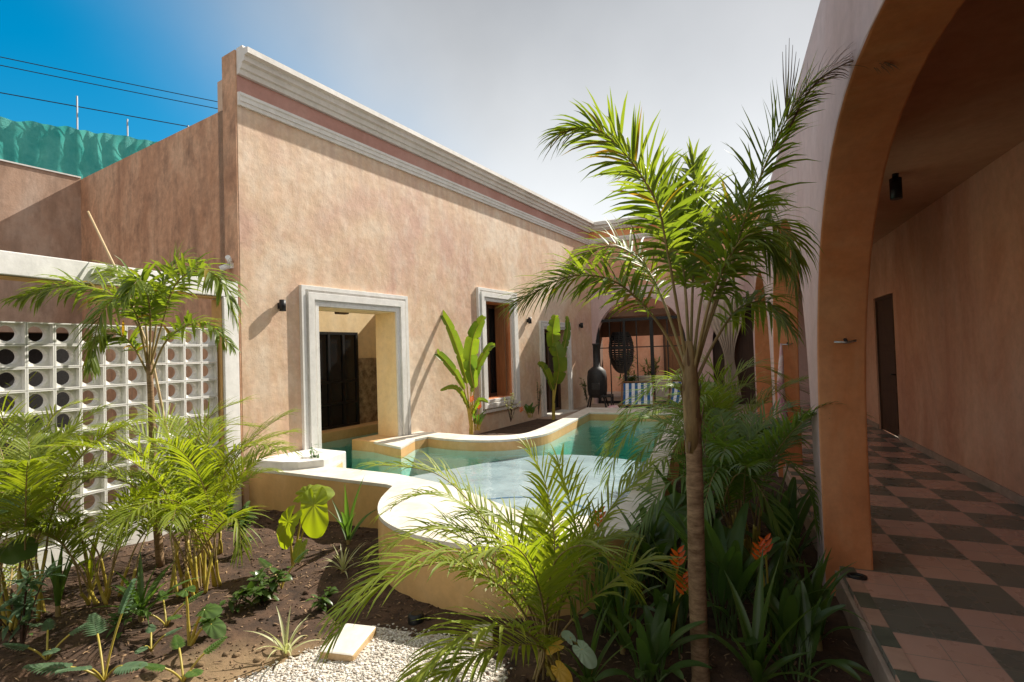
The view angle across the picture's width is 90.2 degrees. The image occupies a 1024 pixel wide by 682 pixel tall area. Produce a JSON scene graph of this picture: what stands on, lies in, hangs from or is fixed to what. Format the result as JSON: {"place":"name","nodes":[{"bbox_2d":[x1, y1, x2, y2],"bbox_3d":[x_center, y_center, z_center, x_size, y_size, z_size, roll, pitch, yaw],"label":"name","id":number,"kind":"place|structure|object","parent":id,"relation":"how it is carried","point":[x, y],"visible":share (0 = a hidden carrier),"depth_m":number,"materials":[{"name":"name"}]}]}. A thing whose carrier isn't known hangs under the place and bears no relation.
{"place":"outdoors","nodes":[
{"label":"outdoors","id":0,"kind":"place"},
{"bbox_2d":[1,480,135,542],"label":"yard ground","id":1,"kind":"structure","parent":0,"point":[91,500],"depth_m":6.52,"materials":[{"name":"soil"}]},
{"bbox_2d":[0,65,217,108],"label":"overhead cable","id":2,"kind":"object","parent":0,"point":[107,86],"visible":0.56,"depth_m":16.42,"materials":[{"name":"black metal"}]},
{"bbox_2d":[1,57,217,101],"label":"overhead cable","id":3,"kind":"object","parent":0,"point":[105,78],"visible":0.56,"depth_m":16.40,"materials":[{"name":"black metal"}]},
{"bbox_2d":[233,623,515,681],"bbox_3d":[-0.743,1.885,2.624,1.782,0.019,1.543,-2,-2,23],"label":"gravel","id":4,"kind":"structure","parent":0,"point":[357,670],"depth_m":2.98,"materials":[{"name":"beige gravel"}]},
{"bbox_2d":[320,623,375,661],"bbox_3d":[-1.020,1.922,3.197,0.220,0.120,0.320,0,0,11],"label":"stone block","id":5,"kind":"object","parent":4,"relation":"on","point":[353,641],"depth_m":3.15,"materials":[{"name":"beige stone"}]},
{"bbox_2d":[0,0,819,221],"label":"sky","id":6,"kind":"structure","parent":0,"point":[482,80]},
{"bbox_2d":[0,437,873,681],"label":"soil","id":7,"kind":"structure","parent":0,"point":[810,554],"depth_m":3.47,"materials":[{"name":"brown soil"}]},
{"bbox_2d":[0,494,38,565],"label":"elephant ear","id":8,"kind":"object","parent":7,"relation":"on","point":[11,554],"visible":0.81,"depth_m":3.55},
{"bbox_2d":[0,559,69,643],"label":"shrub","id":9,"kind":"object","parent":7,"relation":"on","point":[21,600],"visible":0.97,"depth_m":3.29,"materials":[{"name":"green plant"}]},
{"bbox_2d":[2,618,87,659],"bbox_3d":[-2.855,1.888,3.156,0.453,0.168,0.341,-2,-1,9],"label":"cut leaf plant","id":10,"kind":"object","parent":7,"relation":"on","point":[48,623],"visible":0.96,"depth_m":3.17,"materials":[{"name":"plant"}]},
{"bbox_2d":[0,437,94,523],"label":"areca palm","id":11,"kind":"object","parent":7,"relation":"on","point":[63,514],"visible":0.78,"depth_m":3.56,"materials":[{"name":"plant"}]},
{"bbox_2d":[42,530,88,616],"bbox_3d":[-3.319,1.713,3.778,0.231,0.630,0.388,-1,-2,-22],"label":"dracaena","id":12,"kind":"object","parent":7,"relation":"on","point":[58,582],"visible":0.77,"depth_m":3.73,"materials":[{"name":"green plant"}]},
{"bbox_2d":[22,578,147,681],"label":"cut leaf plant","id":13,"kind":"object","parent":7,"relation":"on","point":[125,668],"visible":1,"depth_m":2.89,"materials":[{"name":"plant"}]},
{"bbox_2d":[0,371,173,632],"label":"areca palm","id":14,"kind":"object","parent":7,"relation":"on","point":[19,468],"visible":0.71,"depth_m":3.79,"materials":[{"name":"green plant"}]},
{"bbox_2d":[76,505,116,592],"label":"dracaena","id":15,"kind":"object","parent":7,"relation":"on","point":[90,562],"visible":0.44,"depth_m":4.14,"materials":[{"name":"green plant"}]},
{"bbox_2d":[0,475,218,605],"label":"areca palm","id":16,"kind":"object","parent":7,"relation":"on","point":[57,536],"visible":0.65,"depth_m":3.73,"materials":[{"name":"plant"}]},
{"bbox_2d":[0,250,241,588],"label":"block screen","id":17,"kind":"object","parent":7,"relation":"on","point":[221,378],"visible":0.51,"depth_m":4.97,"materials":[{"name":"white paint"}]},
{"bbox_2d":[87,211,171,457],"bbox_3d":[-3.703,0.223,5.032,0.792,2.992,0.044,-1,-1,-17],"label":"bamboo stake","id":18,"kind":"object","parent":17,"relation":"attached to","point":[144,337],"visible":0.31,"depth_m":5.05,"materials":[{"name":"beige wood"}]},
{"bbox_2d":[106,600,141,638],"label":"seedling","id":19,"kind":"object","parent":7,"relation":"on","point":[125,618],"visible":0.81,"depth_m":3.43,"materials":[{"name":"green plant"}]},
{"bbox_2d":[0,243,249,567],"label":"palm tree","id":20,"kind":"object","parent":7,"relation":"on","point":[152,293],"visible":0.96,"depth_m":4.39,"materials":[{"name":"green plant"}]},
{"bbox_2d":[90,551,199,623],"bbox_3d":[-2.632,1.751,3.602,0.638,0.502,0.658,-2,-1,-10],"label":"dracaena","id":21,"kind":"object","parent":7,"relation":"on","point":[139,595],"visible":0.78,"depth_m":3.61,"materials":[{"name":"green plant"}]},
{"bbox_2d":[0,396,302,597],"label":"areca palm","id":22,"kind":"object","parent":7,"relation":"on","point":[191,492],"visible":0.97,"depth_m":3.97,"materials":[{"name":"green plant"}]},
{"bbox_2d":[134,624,181,653],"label":"cut leaf plant","id":23,"kind":"object","parent":7,"relation":"on","point":[150,629],"visible":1,"depth_m":3.23,"materials":[{"name":"plant"}]},
{"bbox_2d":[130,590,203,626],"bbox_3d":[-2.366,1.882,3.519,0.453,0.168,0.341,-2,-1,9],"label":"cut leaf plant","id":24,"kind":"object","parent":7,"relation":"on","point":[171,617],"visible":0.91,"depth_m":3.53,"materials":[{"name":"plant"}]},
{"bbox_2d":[139,634,227,681],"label":"cut leaf plant","id":25,"kind":"object","parent":7,"relation":"on","point":[196,672],"visible":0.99,"depth_m":2.92,"materials":[{"name":"plant"}]},
{"bbox_2d":[78,440,289,557],"bbox_3d":[-2.944,1.472,4.810,1.204,1.090,1.563,-2,-1,4],"label":"areca palm","id":26,"kind":"object","parent":7,"relation":"on","point":[220,545],"visible":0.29,"depth_m":4.99,"materials":[{"name":"plant"}]},
{"bbox_2d":[175,585,225,645],"bbox_3d":[-1.961,1.770,3.219,0.449,0.398,0.134,-2,-2,23],"label":"elephant ear","id":27,"kind":"object","parent":7,"relation":"on","point":[215,628],"visible":0.94,"depth_m":3.21},
{"bbox_2d":[191,609,222,629],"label":"seedling","id":28,"kind":"object","parent":7,"relation":"on","point":[203,621],"visible":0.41,"depth_m":3.29,"materials":[{"name":"green plant"}]},
{"bbox_2d":[219,588,252,613],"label":"seedling","id":29,"kind":"object","parent":7,"relation":"on","point":[238,595],"visible":0.91,"depth_m":3.64,"materials":[{"name":"green plant"}]},
{"bbox_2d":[224,499,258,549],"bbox_3d":[-2.584,1.744,4.810,0.357,0.556,0.266,-2,-2,23],"label":"shrub","id":30,"kind":"object","parent":7,"relation":"on","point":[245,506],"visible":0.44,"depth_m":4.78,"materials":[{"name":"green plant"}]},
{"bbox_2d":[240,566,293,605],"bbox_3d":[-1.856,1.835,3.780,0.376,0.282,0.357,-2,-2,23],"label":"shrub","id":31,"kind":"object","parent":7,"relation":"on","point":[261,592],"visible":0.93,"depth_m":3.76,"materials":[{"name":"green plant"}]},
{"bbox_2d":[258,549,307,588],"bbox_3d":[-1.839,1.841,3.978,0.401,0.237,0.434,-2,-1,-9],"label":"cut leaf plant","id":32,"kind":"object","parent":7,"relation":"on","point":[265,563],"visible":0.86,"depth_m":4.12,"materials":[{"name":"plant"}]},
{"bbox_2d":[249,607,324,659],"bbox_3d":[-1.361,1.813,3.083,0.437,0.290,0.440,0,-2,-44],"label":"spider plant","id":33,"kind":"object","parent":7,"relation":"on","point":[286,648],"visible":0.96,"depth_m":3.13,"materials":[{"name":"green plant"}]},
{"bbox_2d":[276,484,334,566],"bbox_3d":[-1.795,1.646,4.524,0.439,0.696,0.440,-2,-2,23],"label":"elephant ear","id":34,"kind":"object","parent":7,"relation":"on","point":[312,512],"visible":0.96,"depth_m":4.43},
{"bbox_2d":[305,586,338,611],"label":"seedling","id":35,"kind":"object","parent":7,"relation":"on","point":[322,601],"visible":0.98,"depth_m":3.65,"materials":[{"name":"green plant"}]},
{"bbox_2d":[320,541,366,577],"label":"spider plant","id":36,"kind":"object","parent":7,"relation":"on","point":[342,561],"visible":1,"depth_m":4.30,"materials":[{"name":"green plant"}]},
{"bbox_2d":[328,475,377,544],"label":"dracaena","id":37,"kind":"object","parent":7,"relation":"on","point":[345,520],"visible":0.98,"depth_m":4.90,"materials":[{"name":"green plant"}]},
{"bbox_2d":[408,610,423,625],"bbox_3d":[-0.654,1.906,3.478,0.110,0.102,0.110,-2,-2,23],"label":"ground light","id":38,"kind":"object","parent":7,"relation":"on","point":[414,615],"visible":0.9,"depth_m":3.44,"materials":[{"name":"black metal"}]},
{"bbox_2d":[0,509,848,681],"bbox_3d":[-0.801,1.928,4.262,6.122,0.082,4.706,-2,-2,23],"label":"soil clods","id":39,"kind":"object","parent":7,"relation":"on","point":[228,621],"visible":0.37,"depth_m":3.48,"materials":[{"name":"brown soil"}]},
{"bbox_2d":[0,508,849,681],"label":"soil stones","id":40,"kind":"object","parent":7,"relation":"on","point":[253,649],"visible":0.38,"depth_m":3.55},
{"bbox_2d":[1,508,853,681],"bbox_3d":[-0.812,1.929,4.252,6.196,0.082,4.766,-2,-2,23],"label":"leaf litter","id":41,"kind":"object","parent":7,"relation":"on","point":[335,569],"visible":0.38,"depth_m":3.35,"materials":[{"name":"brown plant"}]},
{"bbox_2d":[249,407,684,618],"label":"swimming pool","id":42,"kind":"structure","parent":7,"relation":"in","point":[498,468],"depth_m":6.14,"materials":[{"name":"paint"}]},
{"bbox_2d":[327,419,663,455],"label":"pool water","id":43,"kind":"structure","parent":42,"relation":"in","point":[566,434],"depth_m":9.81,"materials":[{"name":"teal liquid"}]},
{"bbox_2d":[471,624,493,648],"bbox_3d":[-0.188,1.896,3.219,0.132,0.120,0.192,0,0,-6],"label":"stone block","id":44,"kind":"object","parent":7,"relation":"on","point":[489,638],"depth_m":3.15,"materials":[{"name":"beige stone"}]},
{"bbox_2d":[314,435,688,681],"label":"areca palm","id":45,"kind":"object","parent":7,"relation":"on","point":[542,572],"visible":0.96,"depth_m":2.67,"materials":[{"name":"green plant"}]},
{"bbox_2d":[546,640,572,681],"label":"elephant ear","id":46,"kind":"object","parent":7,"relation":"on","point":[561,672],"visible":0.89,"depth_m":2.50},
{"bbox_2d":[561,630,596,673],"bbox_3d":[0.355,1.690,2.697,0.176,0.385,0.381,-2,-1,6],"label":"elephant ear","id":47,"kind":"object","parent":7,"relation":"on","point":[584,652],"visible":0.98,"depth_m":2.55},
{"bbox_2d":[551,586,637,681],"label":"dracaena","id":48,"kind":"object","parent":7,"relation":"on","point":[587,676],"visible":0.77,"depth_m":2.68,"materials":[{"name":"green plant"}]},
{"bbox_2d":[570,548,660,636],"bbox_3d":[0.609,1.618,3.166,0.530,0.528,0.614,-1,-2,-27],"label":"heliconia","id":49,"kind":"object","parent":7,"relation":"on","point":[599,600],"visible":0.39,"depth_m":3.21,"materials":[{"name":"green plant"}]},
{"bbox_2d":[591,506,651,638],"bbox_3d":[0.690,1.465,3.277,0.426,0.831,0.397,-2,-1,-4],"label":"heliconia","id":50,"kind":"object","parent":7,"relation":"on","point":[632,597],"visible":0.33,"depth_m":3.25,"materials":[{"name":"green plant"}]},
{"bbox_2d":[578,546,678,654],"bbox_3d":[0.668,1.573,3.048,0.576,0.623,0.526,-3,-2,40],"label":"dracaena","id":51,"kind":"object","parent":7,"relation":"on","point":[622,618],"visible":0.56,"depth_m":3.04,"materials":[{"name":"green plant"}]},
{"bbox_2d":[617,497,687,595],"bbox_3d":[1.030,1.521,3.841,0.727,0.728,0.960,-2,-1,-8],"label":"heliconia","id":52,"kind":"object","parent":7,"relation":"on","point":[645,548],"visible":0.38,"depth_m":3.74,"materials":[{"name":"green plant"}]},
{"bbox_2d":[596,594,712,681],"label":"heliconia","id":53,"kind":"object","parent":7,"relation":"on","point":[653,646],"visible":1,"depth_m":2.69,"materials":[{"name":"green plant"}]},
{"bbox_2d":[632,545,688,658],"bbox_3d":[0.909,1.516,2.983,0.419,0.702,0.299,-2,-1,-1],"label":"heliconia","id":54,"kind":"object","parent":7,"relation":"on","point":[677,608],"visible":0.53,"depth_m":2.98,"materials":[{"name":"green plant"}]},
{"bbox_2d":[637,524,710,599],"bbox_3d":[1.144,1.517,3.306,0.888,0.718,0.644,-1,-2,-39],"label":"dracaena","id":55,"kind":"object","parent":7,"relation":"on","point":[684,562],"visible":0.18,"depth_m":3.35,"materials":[{"name":"green plant"}]},
{"bbox_2d":[639,462,742,555],"bbox_3d":[1.483,1.478,4.465,0.994,0.816,0.714,0,-2,-45],"label":"heliconia","id":56,"kind":"object","parent":7,"relation":"on","point":[718,515],"visible":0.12,"depth_m":4.50,"materials":[{"name":"green plant"}]},
{"bbox_2d":[635,492,755,580],"bbox_3d":[1.281,1.538,3.843,0.953,0.688,0.419,-2,-1,13],"label":"elephant ear","id":57,"kind":"object","parent":7,"relation":"on","point":[665,531],"visible":0.27,"depth_m":3.84},
{"bbox_2d":[497,38,896,681],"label":"palm tree","id":58,"kind":"object","parent":7,"relation":"on","point":[683,214],"visible":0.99,"depth_m":2.67,"materials":[{"name":"green plant"}]},
{"bbox_2d":[599,350,812,510],"bbox_3d":[2.268,0.977,5.599,2.134,1.788,2.698,-2,-2,23],"label":"areca palm","id":59,"kind":"object","parent":7,"relation":"on","point":[712,394],"visible":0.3,"depth_m":5.32,"materials":[{"name":"green plant"}]},
{"bbox_2d":[669,380,757,401],"bbox_3d":[4.049,1.348,10.340,1.755,1.169,1.850,-2,-2,23],"label":"areca palm","id":60,"kind":"object","parent":7,"relation":"on","point":[734,387],"visible":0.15,"depth_m":9.88,"materials":[{"name":"plant"}]},
{"bbox_2d":[593,394,873,574],"bbox_3d":[1.824,1.135,4.258,1.973,1.434,2.389,-2,-2,23],"label":"areca palm","id":61,"kind":"object","parent":7,"relation":"on","point":[732,466],"visible":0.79,"depth_m":3.98,"materials":[{"name":"green plant"}]},
{"bbox_2d":[661,503,810,640],"bbox_3d":[1.365,1.464,3.292,0.968,0.795,0.741,-1,-2,-41],"label":"heliconia","id":62,"kind":"object","parent":7,"relation":"on","point":[740,576],"visible":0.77,"depth_m":3.22,"materials":[{"name":"green plant"}]},
{"bbox_2d":[668,373,809,425],"bbox_3d":[3.334,1.184,7.906,1.764,1.421,1.969,-1,-2,-25],"label":"areca palm","id":63,"kind":"object","parent":7,"relation":"on","point":[745,407],"visible":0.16,"depth_m":7.77,"materials":[{"name":"plant"}]},
{"bbox_2d":[707,533,797,642],"bbox_3d":[1.528,1.497,3.194,0.483,0.711,0.359,-1,-2,-29],"label":"heliconia","id":64,"kind":"object","parent":7,"relation":"on","point":[777,589],"visible":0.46,"depth_m":3.13,"materials":[{"name":"green plant"}]},
{"bbox_2d":[708,549,826,681],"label":"dracaena","id":65,"kind":"object","parent":7,"relation":"on","point":[755,664],"visible":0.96,"depth_m":2.67,"materials":[{"name":"green plant"}]},
{"bbox_2d":[730,477,814,574],"bbox_3d":[2.101,1.492,4.150,0.626,0.733,0.891,-1,-2,-26],"label":"heliconia","id":66,"kind":"object","parent":7,"relation":"on","point":[790,493],"visible":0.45,"depth_m":4.02,"materials":[{"name":"green plant"}]},
{"bbox_2d":[748,455,813,537],"bbox_3d":[2.566,1.458,4.686,0.827,0.814,0.914,-1,-2,-40],"label":"dracaena","id":67,"kind":"object","parent":7,"relation":"on","point":[778,496],"visible":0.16,"depth_m":4.75,"materials":[{"name":"green plant"}]},
{"bbox_2d":[763,508,816,558],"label":"dracaena","id":68,"kind":"object","parent":7,"relation":"on","point":[796,535],"visible":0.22,"depth_m":4.12,"materials":[{"name":"green plant"}]},
{"bbox_2d":[743,522,842,598],"bbox_3d":[1.722,1.537,3.253,0.559,0.639,0.834,-2,-1,-7],"label":"dracaena","id":69,"kind":"object","parent":7,"relation":"on","point":[782,562],"visible":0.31,"depth_m":3.28,"materials":[{"name":"green plant"}]},
{"bbox_2d":[733,580,871,681],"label":"heliconia","id":70,"kind":"object","parent":7,"relation":"on","point":[786,612],"visible":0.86,"depth_m":2.77,"materials":[{"name":"green plant"}]},
{"bbox_2d":[771,541,869,624],"bbox_3d":[1.903,1.538,3.283,0.538,0.628,0.794,-1,-2,-42],"label":"dracaena","id":71,"kind":"object","parent":7,"relation":"on","point":[815,582],"visible":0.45,"depth_m":3.23,"materials":[{"name":"green plant"}]},
{"bbox_2d":[778,564,868,650],"bbox_3d":[1.844,1.579,3.041,0.390,0.537,0.492,-1,-2,-21],"label":"dracaena","id":72,"kind":"object","parent":7,"relation":"on","point":[825,603],"visible":0.48,"depth_m":3.00,"materials":[{"name":"green plant"}]},
{"bbox_2d":[476,419,557,435],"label":"planting bed soil","id":73,"kind":"structure","parent":0,"point":[527,426],"depth_m":11.04,"materials":[{"name":"brown soil"}]},
{"bbox_2d":[434,310,494,434],"bbox_3d":[-0.986,0.667,9.380,1.420,2.670,0.580,-2,-1,-4],"label":"banana plant","id":74,"kind":"object","parent":73,"relation":"on","point":[470,363],"visible":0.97,"depth_m":9.42,"materials":[{"name":"green plant"}]},
{"bbox_2d":[470,395,485,430],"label":"heliconia","id":75,"kind":"object","parent":73,"relation":"on","point":[478,419],"visible":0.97,"depth_m":9.70,"materials":[{"name":"green plant"}]},
{"bbox_2d":[503,393,520,421],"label":"shrub","id":76,"kind":"object","parent":73,"relation":"on","point":[510,412],"visible":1,"depth_m":10.84,"materials":[{"name":"green plant"}]},
{"bbox_2d":[519,403,538,417],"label":"heliconia","id":77,"kind":"object","parent":73,"relation":"on","point":[529,409],"visible":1,"depth_m":11.34,"materials":[{"name":"green plant"}]},
{"bbox_2d":[538,314,570,419],"bbox_3d":[1.067,0.684,12.137,0.941,2.642,0.461,-1,-1,-19],"label":"banana plant","id":78,"kind":"object","parent":73,"relation":"on","point":[557,350],"visible":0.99,"depth_m":12.13,"materials":[{"name":"green plant"}]},
{"bbox_2d":[598,391,753,404],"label":"courtyard floor","id":79,"kind":"structure","parent":0,"point":[617,395],"depth_m":16.94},
{"bbox_2d":[596,315,685,403],"bbox_3d":[3.806,0.575,15.095,2.610,2.550,0.050,-2,-2,23],"label":"glazed screen","id":80,"kind":"object","parent":79,"relation":"on","point":[651,346],"visible":0.62,"depth_m":15.12,"materials":[{"name":"black metal"}]},
{"bbox_2d":[638,357,662,375],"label":"courtyard shrub","id":81,"kind":"object","parent":79,"relation":"on","point":[649,367],"visible":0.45,"depth_m":18.33,"materials":[{"name":"green plant"}]},
{"bbox_2d":[624,375,681,396],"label":"courtyard wall","id":82,"kind":"structure","parent":79,"relation":"on","point":[660,393],"depth_m":17.00,"materials":[{"name":"beige paint"}]},
{"bbox_2d":[588,202,810,405],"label":"back house","id":83,"kind":"structure","parent":0,"point":[744,349],"depth_m":14.87,"materials":[{"name":"paint"}]},
{"bbox_2d":[608,321,633,372],"bbox_3d":[3.466,0.155,16.211,0.799,1.755,0.859,-2,-2,23],"label":"hanging chair","id":84,"kind":"object","parent":83,"relation":"hanging from","point":[617,362],"visible":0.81,"depth_m":15.92,"materials":[{"name":"black wicker"}]},
{"bbox_2d":[703,298,745,397],"bbox_3d":[5.884,0.208,14.010,1.105,2.701,0.096,-2,-2,23],"label":"curtain","id":85,"kind":"object","parent":83,"relation":"hanging from","point":[727,342],"visible":0.54,"depth_m":13.98,"materials":[{"name":"fabric"}]},
{"bbox_2d":[769,406,1023,681],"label":"corridor floor","id":86,"kind":"structure","parent":0,"point":[944,583],"depth_m":3.60,"materials":[{"name":"tile"}]},
{"bbox_2d":[745,0,1023,681],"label":"arcade building","id":87,"kind":"structure","parent":86,"relation":"on","point":[916,291],"depth_m":4.16,"materials":[{"name":"paint"}]},
{"bbox_2d":[847,572,867,579],"bbox_3d":[2.347,1.600,3.469,0.121,0.022,0.091,-2,-2,23],"label":"rubber ring","id":88,"kind":"object","parent":87,"relation":"on","point":[861,577],"visible":0.99,"depth_m":3.46,"materials":[{"name":"black rubber"}]},
{"bbox_2d":[875,293,899,436],"bbox_3d":[6.528,0.414,8.829,0.151,2.395,1.165,-2,-2,23],"label":"door","id":89,"kind":"structure","parent":87,"relation":"in","point":[886,353],"depth_m":8.87,"materials":[{"name":"brown wood"}]},
{"bbox_2d":[889,173,902,200],"bbox_3d":[4.078,-1.642,5.417,0.109,0.270,0.109,-2,-2,23],"label":"ceiling spotlight","id":90,"kind":"object","parent":87,"relation":"attached to","point":[895,186],"visible":1,"depth_m":5.38,"materials":[{"name":"black metal"}]},
{"bbox_3d":[3.648,0.036,6.759,0.134,0.041,0.049,-2,-2,23],"label":"hammock hook","id":91,"kind":"object","parent":87,"relation":"attached to","visible":0},
{"bbox_2d":[777,343,787,439],"bbox_3d":[3.564,0.693,6.720,0.124,1.324,0.109,-2,-2,23],"label":"hammock","id":92,"kind":"object","parent":91,"relation":"hanging from","point":[781,367],"visible":0.54,"depth_m":6.69,"materials":[{"name":"fabric"}]},
{"bbox_3d":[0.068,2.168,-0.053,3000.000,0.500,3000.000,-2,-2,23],"label":"ground","id":93,"kind":"structure","parent":0,"visible":0},
{"bbox_2d":[0,159,83,479],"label":"boundary wall","id":94,"kind":"structure","parent":93,"relation":"on","point":[40,211],"depth_m":8.61,"materials":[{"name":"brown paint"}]},
{"bbox_2d":[0,333,75,479],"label":"garage door","id":95,"kind":"structure","parent":94,"relation":"in","point":[7,356],"depth_m":8.91,"materials":[{"name":"black metal"}]},
{"bbox_2d":[0,92,188,178],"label":"netted scaffold","id":96,"kind":"object","parent":93,"relation":"on","point":[82,154],"visible":0.02,"depth_m":15.38,"materials":[{"name":"teal fabric"}]},
{"bbox_2d":[81,45,593,506],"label":"plastered house","id":97,"kind":"structure","parent":93,"relation":"on","point":[368,245],"depth_m":8.21,"materials":[{"name":"paint"}]},
{"bbox_2d":[219,255,233,270],"bbox_3d":[-3.554,-0.966,6.372,0.213,0.188,0.153,-3,-2,32],"label":"flood light","id":98,"kind":"object","parent":97,"relation":"attached to","point":[226,266],"visible":0.98,"depth_m":6.36,"materials":[{"name":"white paint"}]},
{"bbox_2d":[277,300,285,310],"bbox_3d":[-3.049,-0.469,6.756,0.117,0.150,0.084,-3,-2,32],"label":"wall light","id":99,"kind":"object","parent":97,"relation":"attached to","point":[281,304],"visible":1,"depth_m":6.72,"materials":[{"name":"black metal"}]},
{"bbox_2d":[319,332,359,430],"bbox_3d":[-3.653,0.746,9.402,0.078,1.840,2.040,-3,-2,32],"label":"steel door","id":100,"kind":"structure","parent":97,"relation":"in","point":[339,366],"depth_m":9.87,"materials":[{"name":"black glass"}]},
{"bbox_2d":[486,305,506,395],"bbox_3d":[-0.482,0.207,11.307,0.360,2.050,0.960,-3,-2,32],"label":"window","id":101,"kind":"structure","parent":97,"relation":"in","point":[497,371],"depth_m":11.55,"materials":[{"name":"black glass"}]},
{"bbox_2d":[544,330,560,412],"bbox_3d":[0.935,0.809,13.613,0.110,2.190,1.340,-3,-2,32],"label":"door","id":102,"kind":"structure","parent":97,"relation":"in","point":[548,357],"depth_m":13.75,"materials":[{"name":"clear glass"}]},
{"bbox_2d":[602,298,678,390],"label":"courtyard wall","id":103,"kind":"structure","parent":93,"relation":"on","point":[643,352],"depth_m":19.62,"materials":[{"name":"paint"}]},
{"bbox_2d":[663,334,682,374],"bbox_3d":[6.250,0.799,19.013,1.120,2.140,0.065,-2,-2,23],"label":"courtyard door","id":104,"kind":"structure","parent":103,"relation":"attached to","point":[674,364],"depth_m":19.11,"materials":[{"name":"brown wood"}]},
{"bbox_2d":[536,404,763,426],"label":"deck","id":105,"kind":"structure","parent":93,"relation":"on","point":[579,409],"depth_m":13.23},
{"bbox_2d":[587,343,613,407],"bbox_3d":[2.355,0.968,13.816,0.699,1.807,0.670,-2,-1,17],"label":"iron stove","id":106,"kind":"object","parent":105,"relation":"on","point":[596,381],"visible":0.93,"depth_m":13.68,"materials":[{"name":"black metal"}]},
{"bbox_2d":[618,381,654,407],"bbox_3d":[3.042,1.419,12.431,0.810,0.799,1.360,-2,-1,17],"label":"deck chair","id":107,"kind":"object","parent":105,"relation":"on","point":[629,386],"visible":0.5,"depth_m":12.94,"materials":[{"name":"fabric"}]},
{"bbox_2d":[656,380,703,407],"bbox_3d":[4.094,1.385,12.375,0.810,0.799,1.360,-3,-2,34],"label":"deck chair","id":108,"kind":"object","parent":105,"relation":"on","point":[675,396],"visible":0.14,"depth_m":12.87,"materials":[{"name":"fabric"}]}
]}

